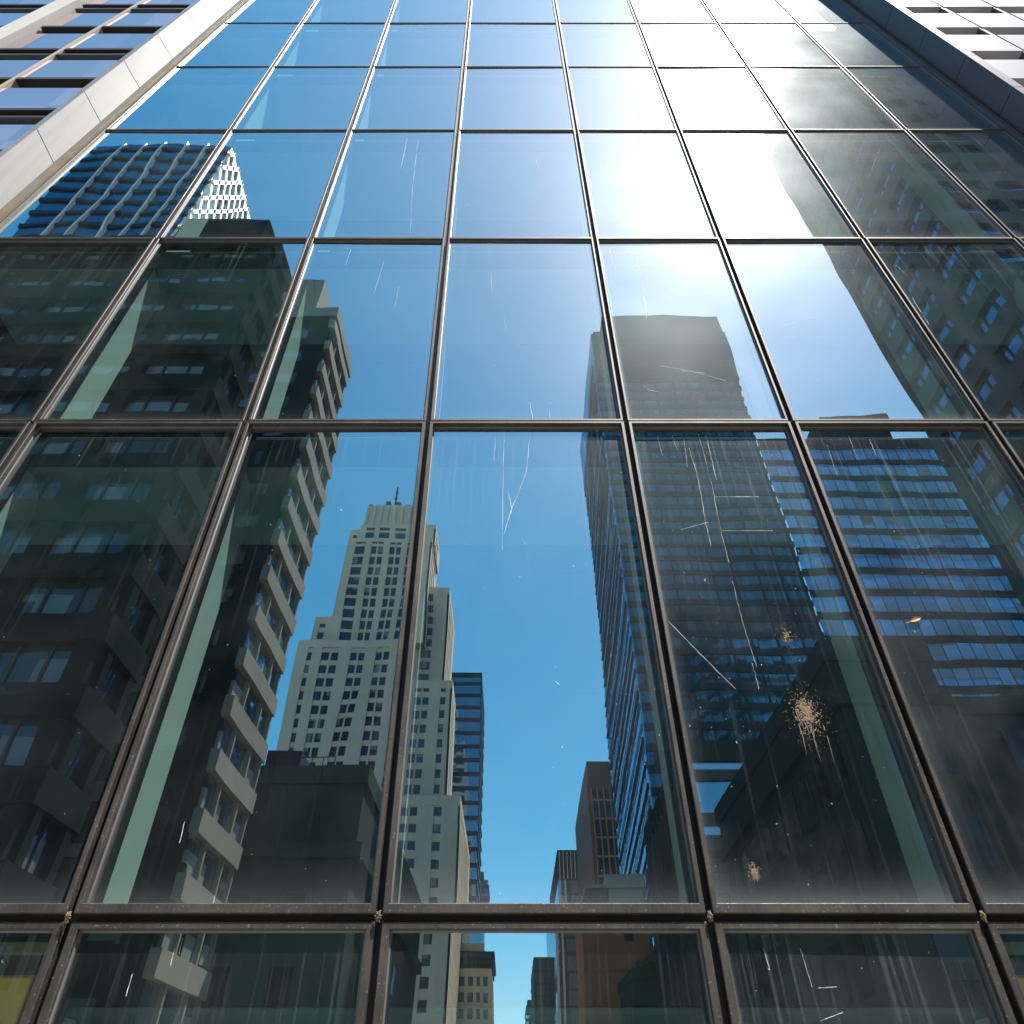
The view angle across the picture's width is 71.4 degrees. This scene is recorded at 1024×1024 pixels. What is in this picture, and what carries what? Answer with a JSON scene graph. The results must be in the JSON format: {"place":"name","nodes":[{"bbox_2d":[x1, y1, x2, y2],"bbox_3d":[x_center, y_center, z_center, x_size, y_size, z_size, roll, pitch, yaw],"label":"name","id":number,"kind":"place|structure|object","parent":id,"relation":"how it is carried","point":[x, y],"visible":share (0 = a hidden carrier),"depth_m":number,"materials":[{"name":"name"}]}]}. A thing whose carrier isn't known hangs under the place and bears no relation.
{"place":"outdoors","nodes":[
{"label":"outdoors","id":0,"kind":"place"},
{"bbox_2d":[895,0,1023,251],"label":"office building","id":1,"kind":"structure","parent":0,"point":[990,32],"depth_m":11.79,"materials":[{"name":"white concrete"}]},
{"label":"road","id":2,"kind":"structure","parent":0,"visible":0},
{"bbox_2d":[0,0,1023,1023],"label":"glass building","id":3,"kind":"structure","parent":2,"relation":"on","point":[471,471],"depth_m":7.94,"materials":[{"name":"blue glass"}]},
{"bbox_2d":[0,421,31,472],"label":"window","id":4,"kind":"structure","parent":3,"relation":"in","point":[24,426],"depth_m":5.90,"materials":[{"name":"grey metal"}]},
{"bbox_2d":[0,238,155,424],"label":"window","id":5,"kind":"structure","parent":3,"relation":"in","point":[151,241],"depth_m":7.53,"materials":[{"name":"grey metal"}]},
{"bbox_2d":[0,129,228,240],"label":"window","id":6,"kind":"structure","parent":3,"relation":"in","point":[76,159],"depth_m":9.29,"materials":[{"name":"grey metal"}]},
{"bbox_2d":[0,421,243,915],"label":"window","id":7,"kind":"structure","parent":3,"relation":"in","point":[6,909],"depth_m":4.72,"materials":[{"name":"grey metal"}]},
{"bbox_2d":[37,238,309,424],"bbox_3d":[-3.137,-1.906,7.078,1.756,3.138,0.106,0,-42,0],"label":"window","id":8,"kind":"structure","parent":3,"relation":"in","point":[61,390],"depth_m":6.97,"materials":[{"name":"grey metal"}]},
{"bbox_2d":[106,66,270,130],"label":"window","id":9,"kind":"structure","parent":3,"relation":"in","point":[185,88],"depth_m":11.30,"materials":[{"name":"blue glass"}]},
{"bbox_2d":[36,922,375,1023],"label":"window","id":10,"kind":"structure","parent":3,"relation":"in","point":[55,993],"depth_m":3.49,"materials":[{"name":"grey metal"}]},
{"bbox_2d":[177,23,299,67],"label":"window","id":11,"kind":"structure","parent":3,"relation":"in","point":[232,44],"depth_m":12.86,"materials":[{"name":"blue glass"}]},
{"bbox_2d":[73,421,425,915],"bbox_3d":[-1.450,0.652,4.789,1.546,3.676,0.122,0,-42,0],"label":"window","id":12,"kind":"structure","parent":3,"relation":"in","point":[84,907],"depth_m":4.07,"materials":[{"name":"brown metal"}]},
{"bbox_2d":[160,129,347,239],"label":"window","id":13,"kind":"structure","parent":3,"relation":"in","point":[232,131],"depth_m":9.37,"materials":[{"name":"grey metal"}]},
{"bbox_2d":[225,0,315,23],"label":"window","id":14,"kind":"structure","parent":3,"relation":"in","point":[254,11],"depth_m":14.32,"materials":[{"name":"blue glass"}]},
{"bbox_2d":[232,66,370,131],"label":"window","id":15,"kind":"structure","parent":3,"relation":"in","point":[282,82],"depth_m":11.54,"materials":[{"name":"blue glass"}]},
{"bbox_2d":[274,23,386,66],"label":"window","id":16,"kind":"structure","parent":3,"relation":"in","point":[313,44],"depth_m":12.86,"materials":[{"name":"blue glass"}]},
{"bbox_2d":[248,238,444,424],"bbox_3d":[-1.496,-1.906,7.078,1.544,3.138,0.106,0,-42,0],"label":"window","id":17,"kind":"structure","parent":3,"relation":"in","point":[278,342],"depth_m":7.00,"materials":[{"name":"grey metal"}]},
{"bbox_2d":[302,0,394,22],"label":"window","id":18,"kind":"structure","parent":3,"relation":"in","point":[323,11],"depth_m":14.33,"materials":[{"name":"blue glass"}]},
{"bbox_2d":[313,129,455,237],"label":"window","id":19,"kind":"structure","parent":3,"relation":"in","point":[352,131],"depth_m":9.44,"materials":[{"name":"grey metal"}]},
{"bbox_2d":[351,66,462,128],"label":"window","id":20,"kind":"structure","parent":3,"relation":"in","point":[382,78],"depth_m":11.67,"materials":[{"name":"blue glass"}]},
{"bbox_2d":[373,23,466,66],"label":"window","id":21,"kind":"structure","parent":3,"relation":"in","point":[402,44],"depth_m":12.87,"materials":[{"name":"blue glass"}]},
{"bbox_2d":[389,0,468,22],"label":"window","id":22,"kind":"structure","parent":3,"relation":"in","point":[404,11],"depth_m":14.32,"materials":[{"name":"blue glass"}]},
{"bbox_2d":[469,0,556,22],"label":"window","id":23,"kind":"structure","parent":3,"relation":"in","point":[481,11],"depth_m":14.33,"materials":[{"name":"blue glass"}]},
{"bbox_2d":[465,23,563,65],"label":"window","id":24,"kind":"structure","parent":3,"relation":"in","point":[488,44],"depth_m":12.87,"materials":[{"name":"blue glass"}]},
{"bbox_2d":[459,66,573,128],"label":"window","id":25,"kind":"structure","parent":3,"relation":"in","point":[475,77],"depth_m":11.70,"materials":[{"name":"blue glass"}]},
{"bbox_2d":[448,129,592,237],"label":"window","id":26,"kind":"structure","parent":3,"relation":"in","point":[460,131],"depth_m":9.52,"materials":[{"name":"grey metal"}]},
{"bbox_2d":[430,238,622,420],"bbox_3d":[0.105,-1.906,7.078,1.665,3.138,0.106,0,-42,0],"label":"window","id":27,"kind":"structure","parent":3,"relation":"in","point":[450,240],"depth_m":7.04,"materials":[{"name":"grey metal"}]},
{"bbox_2d":[382,421,705,915],"bbox_3d":[0.136,0.652,4.789,1.647,3.676,0.122,0,-42,0],"label":"window","id":28,"kind":"structure","parent":3,"relation":"in","point":[697,908],"depth_m":4.04,"materials":[{"name":"brown metal"}]},
{"bbox_2d":[372,922,722,1023],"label":"window","id":29,"kind":"structure","parent":3,"relation":"in","point":[700,929],"depth_m":3.49,"materials":[{"name":"grey metal"}]},
{"bbox_2d":[555,0,636,22],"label":"window","id":30,"kind":"structure","parent":3,"relation":"in","point":[568,11],"depth_m":14.32,"materials":[{"name":"blue glass"}]},
{"bbox_2d":[559,23,652,65],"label":"window","id":31,"kind":"structure","parent":3,"relation":"in","point":[584,44],"depth_m":12.86,"materials":[{"name":"blue glass"}]},
{"bbox_2d":[566,66,676,128],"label":"window","id":32,"kind":"structure","parent":3,"relation":"in","point":[641,78],"depth_m":11.66,"materials":[{"name":"blue glass"}]},
{"bbox_2d":[577,129,717,239],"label":"window","id":33,"kind":"structure","parent":3,"relation":"in","point":[579,131],"depth_m":9.40,"materials":[{"name":"grey metal"}]},
{"bbox_2d":[630,0,715,23],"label":"window","id":34,"kind":"structure","parent":3,"relation":"in","point":[646,11],"depth_m":14.32,"materials":[{"name":"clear glass"}]},
{"bbox_2d":[639,23,744,67],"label":"window","id":35,"kind":"structure","parent":3,"relation":"in","point":[668,44],"depth_m":12.86,"materials":[{"name":"clear glass"}]},
{"bbox_2d":[596,238,788,424],"bbox_3d":[1.654,-1.906,7.078,1.398,3.138,0.106,0,-42,0],"label":"window","id":36,"kind":"structure","parent":3,"relation":"in","point":[782,413],"depth_m":6.98,"materials":[{"name":"grey metal"}]},
{"bbox_2d":[656,66,786,130],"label":"window","id":37,"kind":"structure","parent":3,"relation":"in","point":[728,82],"depth_m":11.55,"materials":[{"name":"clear glass"}]},
{"bbox_2d":[702,0,795,22],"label":"window","id":38,"kind":"structure","parent":3,"relation":"in","point":[723,11],"depth_m":14.32,"materials":[{"name":"clear glass"}]},
{"bbox_2d":[746,862,760,881],"bbox_3d":[1.271,1.876,3.685,0.101,0.260,0.004,0,-42,0],"label":"mud splash","id":39,"kind":"object","parent":3,"relation":"attached to","point":[754,873],"visible":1,"depth_m":3.69,"materials":[{"name":"brown soil"}]},
{"bbox_2d":[680,129,860,240],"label":"window","id":40,"kind":"structure","parent":3,"relation":"in","point":[850,226],"depth_m":9.33,"materials":[{"name":"grey metal"}]},
{"bbox_2d":[718,23,839,67],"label":"window","id":41,"kind":"structure","parent":3,"relation":"in","point":[757,44],"depth_m":12.87,"materials":[{"name":"clear glass"}]},
{"bbox_2d":[771,606,803,668],"bbox_3d":[1.803,0.875,4.577,0.490,0.796,0.002,0,-42,0],"label":"mud splash","id":42,"kind":"object","parent":3,"relation":"attached to","point":[785,634],"visible":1,"depth_m":4.64,"materials":[{"name":"brown soil"}]},
{"bbox_2d":[771,668,833,759],"bbox_3d":[1.758,1.336,4.165,0.722,1.170,0.005,0,-42,0],"label":"mud splash","id":43,"kind":"object","parent":3,"relation":"attached to","point":[805,710],"visible":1,"depth_m":4.27,"materials":[{"name":"brown soil"}]},
{"bbox_2d":[627,421,977,915],"bbox_3d":[1.652,0.652,4.789,1.356,3.676,0.122,0,-42,0],"label":"window","id":44,"kind":"structure","parent":3,"relation":"in","point":[965,907],"depth_m":4.12,"materials":[{"name":"brown metal"}]},
{"bbox_2d":[775,0,863,23],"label":"window","id":45,"kind":"structure","parent":3,"relation":"in","point":[802,11],"depth_m":14.32,"materials":[{"name":"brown glass"}]},
{"bbox_2d":[748,66,902,130],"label":"window","id":46,"kind":"structure","parent":3,"relation":"in","point":[831,89],"depth_m":11.30,"materials":[{"name":"brown glass"}]},
{"bbox_2d":[722,238,983,424],"bbox_3d":[3.173,-1.906,7.078,1.613,3.138,0.106,0,-42,0],"label":"window","id":47,"kind":"structure","parent":3,"relation":"in","point":[960,391],"depth_m":6.96,"materials":[{"name":"brown metal"}]},
{"bbox_2d":[799,23,919,67],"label":"window","id":48,"kind":"structure","parent":3,"relation":"in","point":[849,44],"depth_m":12.86,"materials":[{"name":"brown glass"}]},
{"bbox_2d":[712,922,1016,1023],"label":"window","id":49,"kind":"structure","parent":3,"relation":"in","point":[999,999],"depth_m":3.49,"materials":[{"name":"brown metal"}]},
{"bbox_2d":[790,129,1011,239],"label":"window","id":50,"kind":"structure","parent":3,"relation":"in","point":[793,131],"depth_m":9.29,"materials":[{"name":"brown metal"}]},
{"bbox_2d":[792,421,1023,915],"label":"window","id":51,"kind":"structure","parent":3,"relation":"in","point":[990,909],"depth_m":4.78,"materials":[{"name":"brown metal"}]},
{"bbox_2d":[907,616,920,622],"bbox_3d":[2.652,0.712,4.703,0.118,0.049,0.013,0,-42,0],"label":"leaf","id":52,"kind":"object","parent":3,"relation":"attached to","point":[915,618],"visible":1,"depth_m":4.70,"materials":[{"name":"plant"}]},
{"bbox_2d":[843,66,1001,130],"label":"window","id":53,"kind":"structure","parent":3,"relation":"in","point":[906,92],"depth_m":11.13,"materials":[{"name":"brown glass"}]},
{"bbox_2d":[864,238,1023,423],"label":"window","id":54,"kind":"structure","parent":3,"relation":"in","point":[868,241],"depth_m":7.61,"materials":[{"name":"brown metal"}]},
{"bbox_2d":[906,129,1023,239],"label":"window","id":55,"kind":"structure","parent":3,"relation":"in","point":[999,132],"depth_m":9.96,"materials":[{"name":"brown metal"}]},
{"bbox_2d":[982,922,1023,1023],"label":"window","id":56,"kind":"structure","parent":3,"relation":"in","point":[993,930],"depth_m":3.42,"materials":[{"name":"brown metal"}]},
{"bbox_2d":[989,421,1023,475],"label":"window","id":57,"kind":"structure","parent":3,"relation":"in","point":[996,426],"depth_m":5.90,"materials":[{"name":"brown metal"}]},
{"bbox_2d":[1017,238,1023,246],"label":"window","id":58,"kind":"structure","parent":3,"relation":"in","point":[1021,240],"depth_m":8.06,"materials":[{"name":"black glass"}]},
{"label":"pavement","id":59,"kind":"structure","parent":0,"visible":0},
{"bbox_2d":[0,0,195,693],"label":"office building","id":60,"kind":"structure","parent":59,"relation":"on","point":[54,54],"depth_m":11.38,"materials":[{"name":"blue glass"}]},
{"bbox_2d":[0,13,28,25],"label":"window","id":61,"kind":"structure","parent":60,"relation":"in","point":[5,18],"depth_m":13.59,"materials":[{"name":"blue glass"}]},
{"bbox_2d":[0,125,33,148],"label":"window","id":62,"kind":"structure","parent":60,"relation":"in","point":[8,133],"depth_m":9.87,"materials":[{"name":"blue glass"}]},
{"bbox_2d":[0,60,40,76],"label":"window","id":63,"kind":"structure","parent":60,"relation":"in","point":[8,68],"depth_m":11.71,"materials":[{"name":"blue glass"}]},
{"bbox_2d":[0,0,54,3],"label":"window","id":64,"kind":"structure","parent":60,"relation":"in","point":[1,1],"depth_m":14.34,"materials":[{"name":"blue glass"}]},
{"bbox_2d":[0,88,81,107],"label":"window","id":65,"kind":"structure","parent":60,"relation":"in","point":[9,97],"depth_m":10.76,"materials":[{"name":"blue glass"}]},
{"bbox_2d":[5,34,83,47],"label":"window","id":66,"kind":"structure","parent":60,"relation":"in","point":[31,40],"depth_m":12.60,"materials":[{"name":"blue glass"}]},
{"bbox_2d":[22,60,117,76],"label":"window","id":67,"kind":"structure","parent":60,"relation":"in","point":[51,68],"depth_m":11.64,"materials":[{"name":"blue glass"}]},
{"bbox_2d":[46,13,118,25],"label":"window","id":68,"kind":"structure","parent":60,"relation":"in","point":[71,19],"depth_m":13.50,"materials":[{"name":"blue glass"}]},
{"bbox_2d":[70,34,151,47],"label":"window","id":69,"kind":"structure","parent":60,"relation":"in","point":[94,40],"depth_m":12.60,"materials":[{"name":"blue glass"}]},
{"bbox_2d":[88,0,140,3],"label":"window","id":70,"kind":"structure","parent":60,"relation":"in","point":[94,1],"depth_m":14.29,"materials":[{"name":"blue glass"}]},
{"bbox_2d":[106,13,178,25],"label":"window","id":71,"kind":"structure","parent":60,"relation":"in","point":[128,19],"depth_m":13.50,"materials":[{"name":"blue glass"}]},
{"bbox_2d":[143,0,195,3],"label":"window","id":72,"kind":"structure","parent":60,"relation":"in","point":[148,1],"depth_m":14.31,"materials":[{"name":"blue glass"}]}
]}

